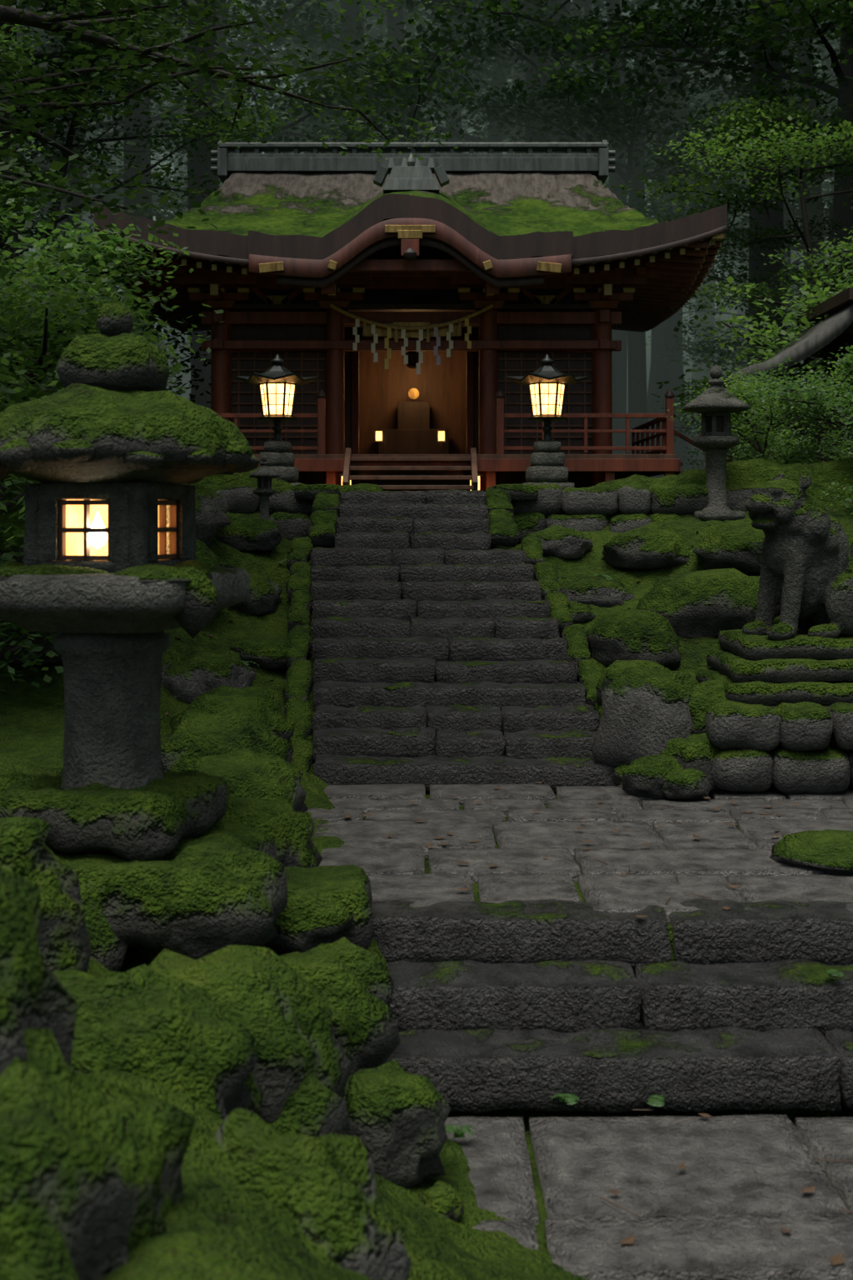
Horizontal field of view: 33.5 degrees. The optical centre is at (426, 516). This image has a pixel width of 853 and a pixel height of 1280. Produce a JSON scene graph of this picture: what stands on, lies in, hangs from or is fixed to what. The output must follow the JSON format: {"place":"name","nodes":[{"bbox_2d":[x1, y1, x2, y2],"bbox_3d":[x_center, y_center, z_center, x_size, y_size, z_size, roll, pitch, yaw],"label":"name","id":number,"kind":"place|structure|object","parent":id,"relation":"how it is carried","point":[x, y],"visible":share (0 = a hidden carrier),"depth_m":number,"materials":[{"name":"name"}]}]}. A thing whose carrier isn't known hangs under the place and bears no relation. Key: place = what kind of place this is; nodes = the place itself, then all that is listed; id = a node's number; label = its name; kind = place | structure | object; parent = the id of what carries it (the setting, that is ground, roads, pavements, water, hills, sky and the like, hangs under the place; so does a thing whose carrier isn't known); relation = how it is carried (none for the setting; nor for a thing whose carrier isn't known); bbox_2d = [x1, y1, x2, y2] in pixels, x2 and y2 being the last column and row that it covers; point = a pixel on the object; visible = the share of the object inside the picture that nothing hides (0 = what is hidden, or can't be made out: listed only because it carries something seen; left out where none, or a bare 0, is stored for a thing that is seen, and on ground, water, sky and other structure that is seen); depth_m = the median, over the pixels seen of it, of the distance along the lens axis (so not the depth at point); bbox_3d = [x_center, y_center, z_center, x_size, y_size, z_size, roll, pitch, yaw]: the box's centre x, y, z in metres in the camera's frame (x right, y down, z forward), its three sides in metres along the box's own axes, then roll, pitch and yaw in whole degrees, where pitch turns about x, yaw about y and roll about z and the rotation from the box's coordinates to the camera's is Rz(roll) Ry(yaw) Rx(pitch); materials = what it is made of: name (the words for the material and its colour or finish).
{"place":"outdoors","nodes":[
{"label":"outdoors","id":0,"kind":"place"},
{"bbox_2d":[0,153,852,1279],"bbox_3d":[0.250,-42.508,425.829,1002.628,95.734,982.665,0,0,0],"label":"ground","id":1,"kind":"structure","parent":0,"point":[220,1226],"depth_m":5.75,"materials":[{"name":"green plant"}]},
{"bbox_2d":[0,265,27,405],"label":"shrub","id":2,"kind":"object","parent":1,"relation":"on","point":[3,283],"visible":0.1,"depth_m":15.10,"materials":[{"name":"green plant"}]},
{"bbox_2d":[0,1,39,97],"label":"broadleaf tree","id":3,"kind":"object","parent":1,"relation":"on","point":[7,80],"visible":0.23,"depth_m":21.58,"materials":[{"name":"green plant"}]},
{"bbox_2d":[0,32,41,241],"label":"maple tree","id":4,"kind":"object","parent":1,"relation":"on","point":[2,37],"visible":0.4,"depth_m":19.09,"materials":[{"name":"green plant"}]},
{"bbox_2d":[0,133,48,191],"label":"maple tree","id":5,"kind":"object","parent":1,"relation":"on","point":[31,137],"visible":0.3,"depth_m":16.94,"materials":[{"name":"green plant"}]},
{"bbox_2d":[0,352,64,692],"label":"shrub","id":6,"kind":"object","parent":1,"relation":"on","point":[7,652],"visible":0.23,"depth_m":8.91,"materials":[{"name":"green plant"}]},
{"bbox_2d":[0,130,74,369],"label":"shrub","id":7,"kind":"object","parent":1,"relation":"on","point":[28,216],"visible":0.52,"depth_m":13.23,"materials":[{"name":"green plant"}]},
{"bbox_2d":[36,3,68,380],"bbox_3d":[-7.311,-14.922,28.146,8.059,28.937,8.036,0,0,-24],"label":"cedar tree","id":8,"kind":"object","parent":1,"relation":"on","point":[46,209],"visible":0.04,"depth_m":28.14,"materials":[{"name":"grey plant"}]},
{"bbox_2d":[18,173,93,380],"bbox_3d":[-9.515,-3.815,25.668,7.035,7.454,5.726,0,0,40],"label":"maple tree","id":9,"kind":"object","parent":1,"relation":"on","point":[67,218],"visible":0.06,"depth_m":25.38,"materials":[{"name":"green plant"}]},
{"bbox_2d":[16,0,154,342],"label":"cedar tree","id":10,"kind":"object","parent":1,"relation":"on","point":[132,172],"visible":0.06,"depth_m":27.20,"materials":[{"name":"grey plant"}]},
{"bbox_2d":[0,0,174,282],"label":"maple tree","id":11,"kind":"object","parent":1,"relation":"on","point":[67,44],"visible":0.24,"depth_m":22.69,"materials":[{"name":"green plant"}]},
{"bbox_2d":[0,200,193,405],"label":"shrub","id":12,"kind":"object","parent":1,"relation":"on","point":[110,252],"visible":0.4,"depth_m":16.84,"materials":[{"name":"green plant"}]},
{"bbox_2d":[25,104,182,265],"bbox_3d":[-8.658,-7.195,35.109,8.467,8.970,6.891,0,0,6],"label":"maple tree","id":13,"kind":"object","parent":1,"relation":"on","point":[108,172],"visible":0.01,"depth_m":33.52,"materials":[{"name":"green plant"}]},
{"bbox_2d":[0,275,211,406],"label":"shrub","id":14,"kind":"object","parent":1,"relation":"on","point":[173,333],"visible":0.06,"depth_m":20.53,"materials":[{"name":"green plant"}]},
{"bbox_2d":[15,25,206,363],"bbox_3d":[-8.454,-4.826,27.111,7.662,9.974,9.415,0,0,-31],"label":"maple tree","id":15,"kind":"object","parent":1,"relation":"on","point":[62,139],"visible":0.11,"depth_m":25.32,"materials":[{"name":"green plant"}]},
{"bbox_2d":[0,250,224,514],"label":"shrub","id":16,"kind":"object","parent":1,"relation":"on","point":[52,335],"visible":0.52,"depth_m":11.88,"materials":[{"name":"green plant"}]},
{"bbox_2d":[0,0,228,384],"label":"broadleaf tree","id":17,"kind":"object","parent":1,"relation":"on","point":[6,116],"visible":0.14,"depth_m":23.61,"materials":[{"name":"green plant"}]},
{"bbox_2d":[16,0,239,206],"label":"broadleaf tree","id":18,"kind":"object","parent":1,"relation":"on","point":[123,177],"visible":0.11,"depth_m":26.72,"materials":[{"name":"green plant"}]},
{"bbox_2d":[23,0,248,170],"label":"broadleaf tree","id":19,"kind":"object","parent":1,"relation":"on","point":[157,92],"visible":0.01,"depth_m":33.66,"materials":[{"name":"green plant"}]},
{"bbox_2d":[16,6,258,343],"bbox_3d":[-8.852,-9.776,29.246,13.483,17.545,11.994,0,0,-40],"label":"broadleaf tree","id":20,"kind":"object","parent":1,"relation":"on","point":[155,110],"visible":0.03,"depth_m":29.70,"materials":[{"name":"green plant"}]},
{"bbox_2d":[16,0,260,215],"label":"broadleaf tree","id":21,"kind":"object","parent":1,"relation":"on","point":[117,164],"visible":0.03,"depth_m":31.81,"materials":[{"name":"green plant"}]},
{"bbox_2d":[0,302,287,971],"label":"stone lantern","id":22,"kind":"object","parent":1,"relation":"on","point":[113,446],"visible":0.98,"depth_m":5.67,"materials":[{"name":"grey stone"}]},
{"bbox_2d":[24,0,276,304],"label":"broadleaf tree","id":23,"kind":"object","parent":1,"relation":"on","point":[87,221],"visible":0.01,"depth_m":35.13,"materials":[{"name":"green plant"}]},
{"bbox_2d":[0,0,310,364],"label":"maple tree","id":24,"kind":"object","parent":1,"relation":"on","point":[176,136],"visible":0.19,"depth_m":24.14,"materials":[{"name":"green plant"}]},
{"bbox_2d":[7,0,312,380],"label":"broadleaf tree","id":25,"kind":"object","parent":1,"relation":"on","point":[76,200],"visible":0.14,"depth_m":26.61,"materials":[{"name":"green plant"}]},
{"bbox_2d":[26,10,296,289],"bbox_3d":[-8.011,-12.751,37.283,12.395,18.132,13.934,0,0,29],"label":"broadleaf tree","id":26,"kind":"object","parent":1,"relation":"on","point":[230,81],"depth_m":37.79,"materials":[{"name":"green plant"}]},
{"bbox_2d":[162,29,190,386],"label":"cedar tree","id":27,"kind":"object","parent":1,"relation":"on","point":[185,378],"visible":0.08,"depth_m":35.59,"materials":[{"name":"grey plant"}]},
{"bbox_2d":[117,89,243,212],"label":"maple tree","id":28,"kind":"object","parent":1,"relation":"on","point":[162,162],"visible":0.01,"depth_m":41.26,"materials":[{"name":"green plant"}]},
{"bbox_2d":[150,145,222,209],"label":"maple tree","id":29,"kind":"object","parent":1,"relation":"on","point":[152,170],"visible":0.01,"depth_m":39.30,"materials":[{"name":"green plant"}]},
{"bbox_2d":[177,0,264,408],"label":"cedar tree","id":30,"kind":"object","parent":1,"relation":"on","point":[199,168],"visible":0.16,"depth_m":26.31,"materials":[{"name":"brown plant"}]},
{"bbox_2d":[0,0,462,241],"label":"tree","id":31,"kind":"object","parent":1,"relation":"on","point":[67,24],"visible":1,"depth_m":10.30,"materials":[{"name":"green plant"}]},
{"bbox_2d":[172,38,299,155],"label":"broadleaf tree","id":32,"kind":"object","parent":1,"relation":"on","point":[263,73],"visible":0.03,"depth_m":44.76,"materials":[{"name":"green plant"}]},
{"bbox_2d":[18,0,471,221],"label":"broadleaf tree","id":33,"kind":"object","parent":1,"relation":"on","point":[296,114],"visible":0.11,"depth_m":27.06,"materials":[{"name":"green plant"}]},
{"bbox_2d":[236,354,319,485],"bbox_3d":[-1.630,-1.011,15.500,0.907,1.539,0.786,0,0,0],"label":"bronze lantern","id":34,"kind":"object","parent":1,"relation":"on","point":[277,382],"visible":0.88,"depth_m":15.35,"materials":[{"name":"stone"}]},
{"bbox_2d":[149,0,430,400],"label":"broadleaf tree","id":35,"kind":"object","parent":1,"relation":"on","point":[189,389],"visible":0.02,"depth_m":34.35,"materials":[{"name":"green plant"}]},
{"bbox_2d":[154,0,441,155],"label":"broadleaf tree","id":36,"kind":"object","parent":1,"relation":"on","point":[238,35],"depth_m":38.20,"materials":[{"name":"green plant"}]},
{"bbox_2d":[153,100,455,220],"bbox_3d":[-1.361,-4.551,29.169,8.378,7.838,6.884,0,0,39],"label":"maple tree","id":37,"kind":"object","parent":1,"relation":"on","point":[306,128],"visible":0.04,"depth_m":26.36,"materials":[{"name":"green plant"}]},
{"bbox_2d":[313,0,369,153],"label":"cedar tree","id":38,"kind":"object","parent":1,"relation":"on","point":[332,4],"visible":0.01,"depth_m":30.82,"materials":[{"name":"grey plant"}]},
{"bbox_2d":[135,0,574,165],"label":"broadleaf tree","id":39,"kind":"object","parent":1,"relation":"on","point":[395,26],"visible":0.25,"depth_m":26.17,"materials":[{"name":"green plant"}]},
{"bbox_2d":[258,0,479,153],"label":"cedar tree","id":40,"kind":"object","parent":1,"relation":"on","point":[356,7],"visible":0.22,"depth_m":28.55,"materials":[{"name":"grey plant"}]},
{"bbox_2d":[229,0,514,139],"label":"broadleaf tree","id":41,"kind":"object","parent":1,"relation":"on","point":[372,28],"visible":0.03,"depth_m":31.27,"materials":[{"name":"green plant"}]},
{"bbox_2d":[171,0,578,153],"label":"maple tree","id":42,"kind":"object","parent":1,"relation":"on","point":[413,31],"visible":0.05,"depth_m":29.01,"materials":[{"name":"green plant"}]},
{"bbox_2d":[94,140,733,491],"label":"shrine hall","id":43,"kind":"structure","parent":1,"relation":"on","point":[474,402],"depth_m":18.93,"materials":[{"name":"brown wood"}]},
{"bbox_2d":[374,430,384,442],"bbox_3d":[-0.700,-1.188,20.900,0.144,0.177,0.144,0,0,0],"label":"lamp","id":44,"kind":"object","parent":43,"relation":"on","point":[378,436],"visible":1,"depth_m":20.85,"materials":[{"name":"yellow paper"}]},
{"bbox_2d":[94,171,727,304],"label":"roof","id":45,"kind":"structure","parent":43,"relation":"attached to","point":[496,215],"depth_m":19.37,"materials":[{"name":"green plant"}]},
{"bbox_2d":[329,303,494,374],"bbox_3d":[-0.200,-2.358,18.785,2.185,0.949,0.083,0,0,0],"label":"shimenawa rope","id":46,"kind":"object","parent":43,"relation":"attached to","point":[404,328],"visible":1,"depth_m":18.77,"materials":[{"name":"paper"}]},
{"bbox_2d":[436,430,446,442],"bbox_3d":[0.220,-1.188,20.900,0.144,0.177,0.144,0,0,0],"label":"lamp","id":47,"kind":"object","parent":43,"relation":"on","point":[441,436],"visible":1,"depth_m":20.85,"materials":[{"name":"yellow paper"}]},
{"bbox_2d":[0,482,852,1279],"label":"mossy rocks","id":48,"kind":"object","parent":1,"relation":"on","point":[290,1031],"visible":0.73,"depth_m":4.68,"materials":[{"name":"green plant"}]},
{"bbox_2d":[249,455,279,519],"bbox_3d":[-1.500,-0.223,13.100,0.290,0.692,0.288,0,0,0],"label":"stone lantern","id":49,"kind":"object","parent":48,"relation":"on","point":[264,474],"visible":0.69,"depth_m":13.06,"materials":[{"name":"black stone"}]},
{"bbox_2d":[270,7,624,153],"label":"broadleaf tree","id":50,"kind":"object","parent":1,"relation":"on","point":[472,129],"depth_m":40.19,"materials":[{"name":"green plant"}]},
{"bbox_2d":[226,0,691,153],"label":"broadleaf tree","id":51,"kind":"object","parent":1,"relation":"on","point":[308,32],"visible":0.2,"depth_m":27.41,"materials":[{"name":"green plant"}]},
{"bbox_2d":[240,0,774,220],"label":"broadleaf tree","id":52,"kind":"object","parent":1,"relation":"on","point":[412,113],"visible":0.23,"depth_m":25.74,"materials":[{"name":"green plant"}]},
{"bbox_2d":[165,524,852,1264],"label":"fallen leaves","id":53,"kind":"object","parent":1,"relation":"on","point":[657,1102],"visible":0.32,"depth_m":5.55,"materials":[{"name":"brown plant"}]},
{"bbox_2d":[514,8,525,153],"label":"cedar tree","id":54,"kind":"object","parent":1,"relation":"on","point":[522,76],"visible":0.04,"depth_m":29.57,"materials":[{"name":"grey plant"}]},
{"bbox_2d":[505,354,588,489],"bbox_3d":[1.320,-1.012,15.500,0.907,1.535,0.786,0,0,0],"label":"bronze lantern","id":55,"kind":"object","parent":1,"relation":"on","point":[547,382],"visible":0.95,"depth_m":15.34,"materials":[{"name":"stone"}]},
{"bbox_2d":[363,0,739,173],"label":"broadleaf tree","id":56,"kind":"object","parent":1,"relation":"on","point":[477,6],"visible":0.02,"depth_m":32.77,"materials":[{"name":"green plant"}]},
{"bbox_2d":[478,0,634,153],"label":"cedar tree","id":57,"kind":"object","parent":1,"relation":"on","point":[529,76],"visible":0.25,"depth_m":27.52,"materials":[{"name":"grey plant"}]},
{"bbox_2d":[549,0,573,153],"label":"cedar tree","id":58,"kind":"object","parent":1,"relation":"on","point":[563,12],"visible":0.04,"depth_m":28.03,"materials":[{"name":"grey plant"}]},
{"bbox_2d":[330,0,796,454],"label":"broadleaf tree","id":59,"kind":"object","parent":1,"relation":"on","point":[618,335],"visible":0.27,"depth_m":26.03,"materials":[{"name":"green plant"}]},
{"bbox_2d":[282,486,852,1279],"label":"stone path and stairs","id":60,"kind":"structure","parent":1,"relation":"on","point":[519,985],"depth_m":6.18,"materials":[{"name":"grey stone"}]},
{"bbox_2d":[465,473,483,490],"bbox_3d":[0.600,-0.398,18.000,0.240,0.295,0.240,0,0,0],"label":"floor lantern","id":61,"kind":"object","parent":60,"relation":"on","point":[480,476],"visible":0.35,"depth_m":17.91,"materials":[{"name":"yellow metal"}]},
{"bbox_2d":[695,629,852,794],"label":"stone pedestal","id":62,"kind":"object","parent":60,"relation":"on","point":[781,718],"visible":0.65,"depth_m":8.94,"materials":[{"name":"grey stone"}]},
{"bbox_2d":[742,470,852,639],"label":"komainu statue","id":63,"kind":"object","parent":62,"relation":"on","point":[806,583],"visible":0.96,"depth_m":9.40,"materials":[{"name":"grey stone"}]},
{"bbox_2d":[327,0,839,229],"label":"broadleaf tree","id":64,"kind":"object","parent":1,"relation":"on","point":[517,77],"visible":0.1,"depth_m":27.22,"materials":[{"name":"green plant"}]},
{"bbox_2d":[444,0,731,153],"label":"broadleaf tree","id":65,"kind":"object","parent":1,"relation":"on","point":[602,67],"visible":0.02,"depth_m":30.33,"materials":[{"name":"green plant"}]},
{"bbox_2d":[403,0,818,454],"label":"broadleaf tree","id":66,"kind":"object","parent":1,"relation":"on","point":[558,33],"visible":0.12,"depth_m":26.00,"materials":[{"name":"green plant"}]},
{"bbox_2d":[388,0,834,477],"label":"broadleaf tree","id":67,"kind":"object","parent":1,"relation":"on","point":[637,377],"visible":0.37,"depth_m":26.17,"materials":[{"name":"green plant"}]},
{"bbox_2d":[570,0,695,331],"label":"broadleaf tree","id":68,"kind":"object","parent":1,"relation":"on","point":[693,301],"depth_m":41.75,"materials":[{"name":"plant"}]},
{"bbox_2d":[647,0,693,477],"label":"cedar tree","id":69,"kind":"object","parent":1,"relation":"on","point":[663,332],"visible":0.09,"depth_m":28.72,"materials":[{"name":"grey plant"}]},
{"bbox_2d":[520,0,852,372],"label":"broadleaf tree","id":70,"kind":"object","parent":1,"relation":"on","point":[763,91],"visible":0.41,"depth_m":25.05,"materials":[{"name":"green plant"}]},
{"bbox_2d":[555,0,852,374],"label":"broadleaf tree","id":71,"kind":"object","parent":1,"relation":"on","point":[842,71],"visible":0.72,"depth_m":24.85,"materials":[{"name":"green plant"}]},
{"bbox_2d":[591,1,819,373],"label":"broadleaf tree","id":72,"kind":"object","parent":1,"relation":"on","point":[801,264],"depth_m":35.39,"materials":[{"name":"green plant"}]},
{"bbox_2d":[642,374,781,469],"bbox_3d":[5.490,-1.262,25.977,2.722,2.913,3.442,0,0,-42],"label":"shrub","id":73,"kind":"object","parent":1,"relation":"on","point":[697,423],"visible":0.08,"depth_m":26.29,"materials":[{"name":"green plant"}]},
{"bbox_2d":[571,0,852,372],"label":"broadleaf tree","id":74,"kind":"object","parent":1,"relation":"on","point":[737,80],"visible":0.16,"depth_m":25.97,"materials":[{"name":"green plant"}]},
{"bbox_2d":[682,365,749,520],"bbox_3d":[2.779,-0.707,13.600,0.631,1.498,0.622,0,0,0],"label":"stone lantern","id":75,"kind":"object","parent":1,"relation":"on","point":[716,404],"visible":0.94,"depth_m":13.50,"materials":[{"name":"black stone"}]},
{"bbox_2d":[593,0,840,182],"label":"broadleaf tree","id":76,"kind":"object","parent":1,"relation":"on","point":[837,45],"visible":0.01,"depth_m":31.29,"materials":[{"name":"green plant"}]},
{"bbox_2d":[585,59,852,374],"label":"maple tree","id":77,"kind":"object","parent":1,"relation":"on","point":[728,197],"visible":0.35,"depth_m":25.05,"materials":[{"name":"green plant"}]},
{"bbox_2d":[597,0,841,413],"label":"broadleaf tree","id":78,"kind":"object","parent":1,"relation":"on","point":[696,375],"visible":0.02,"depth_m":32.77,"materials":[{"name":"plant"}]},
{"bbox_2d":[715,77,739,342],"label":"cedar tree","id":79,"kind":"object","parent":1,"relation":"on","point":[725,317],"depth_m":39.84,"materials":[{"name":"grey plant"}]},
{"bbox_2d":[630,0,837,189],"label":"broadleaf tree","id":80,"kind":"object","parent":1,"relation":"on","point":[730,76],"depth_m":34.10,"materials":[{"name":"green plant"}]},
{"bbox_2d":[628,0,840,175],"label":"broadleaf tree","id":81,"kind":"object","parent":1,"relation":"on","point":[824,49],"visible":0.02,"depth_m":29.30,"materials":[{"name":"green plant"}]},
{"bbox_2d":[645,178,835,390],"bbox_3d":[7.046,-3.769,28.497,5.878,6.693,7.154,0,0,-43],"label":"maple tree","id":82,"kind":"object","parent":1,"relation":"on","point":[827,187],"visible":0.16,"depth_m":28.71,"materials":[{"name":"green plant"}]},
{"bbox_2d":[731,61,749,373],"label":"cedar tree","id":83,"kind":"object","parent":1,"relation":"on","point":[740,312],"depth_m":33.72,"materials":[{"name":"grey plant"}]},
{"bbox_2d":[652,261,852,462],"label":"tree","id":84,"kind":"object","parent":1,"relation":"on","point":[767,334],"visible":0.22,"depth_m":18.78,"materials":[{"name":"green plant"}]},
{"bbox_2d":[653,85,852,374],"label":"maple tree","id":85,"kind":"object","parent":1,"relation":"on","point":[751,142],"visible":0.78,"depth_m":21.76,"materials":[{"name":"green plant"}]},
{"bbox_2d":[665,358,845,464],"bbox_3d":[3.989,-0.895,16.930,2.194,1.856,1.735,0,0,28],"label":"shrub","id":86,"kind":"object","parent":1,"relation":"on","point":[748,445],"visible":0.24,"depth_m":16.62,"materials":[{"name":"green plant"}]},
{"bbox_2d":[690,370,823,464],"bbox_3d":[3.554,-0.761,14.848,1.314,1.512,2.051,0,0,-4],"label":"shrub","id":87,"kind":"object","parent":1,"relation":"on","point":[747,419],"visible":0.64,"depth_m":14.64,"materials":[{"name":"green plant"}]},
{"bbox_2d":[740,0,784,459],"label":"cedar tree","id":88,"kind":"object","parent":1,"relation":"on","point":[777,217],"visible":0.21,"depth_m":25.70,"materials":[{"name":"brown plant"}]},
{"bbox_2d":[712,182,852,374],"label":"maple tree","id":89,"kind":"object","parent":1,"relation":"on","point":[820,208],"visible":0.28,"depth_m":25.25,"materials":[{"name":"green plant"}]},
{"bbox_2d":[722,287,852,464],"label":"side shrine","id":90,"kind":"object","parent":1,"relation":"on","point":[835,328],"visible":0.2,"depth_m":17.50,"materials":[{"name":"brown wood"}]},
{"bbox_2d":[725,0,852,163],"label":"broadleaf tree","id":91,"kind":"object","parent":1,"relation":"on","point":[849,42],"visible":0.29,"depth_m":24.60,"materials":[{"name":"green plant"}]},
{"bbox_2d":[740,345,852,464],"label":"shrub","id":92,"kind":"object","parent":1,"relation":"on","point":[807,398],"visible":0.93,"depth_m":14.23,"materials":[{"name":"green plant"}]},
{"bbox_2d":[798,258,852,303],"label":"maple tree","id":93,"kind":"object","parent":1,"relation":"on","point":[837,268],"visible":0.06,"depth_m":25.26,"materials":[{"name":"green plant"}]},
{"bbox_2d":[813,383,852,459],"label":"shrub","id":94,"kind":"object","parent":1,"relation":"on","point":[847,448],"visible":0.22,"depth_m":16.55,"materials":[{"name":"green plant"}]},
{"bbox_2d":[820,371,852,514],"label":"shrub","id":95,"kind":"object","parent":1,"relation":"on","point":[848,395],"visible":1,"depth_m":13.42,"materials":[{"name":"green plant"}]},
{"bbox_2d":[820,348,852,396],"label":"shrub","id":96,"kind":"object","parent":1,"relation":"on","point":[847,384],"visible":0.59,"depth_m":14.71,"materials":[{"name":"green plant"}]},
{"bbox_2d":[832,104,852,228],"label":"maple tree","id":97,"kind":"object","parent":1,"relation":"on","point":[844,203],"visible":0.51,"depth_m":22.64,"materials":[{"name":"green plant"}]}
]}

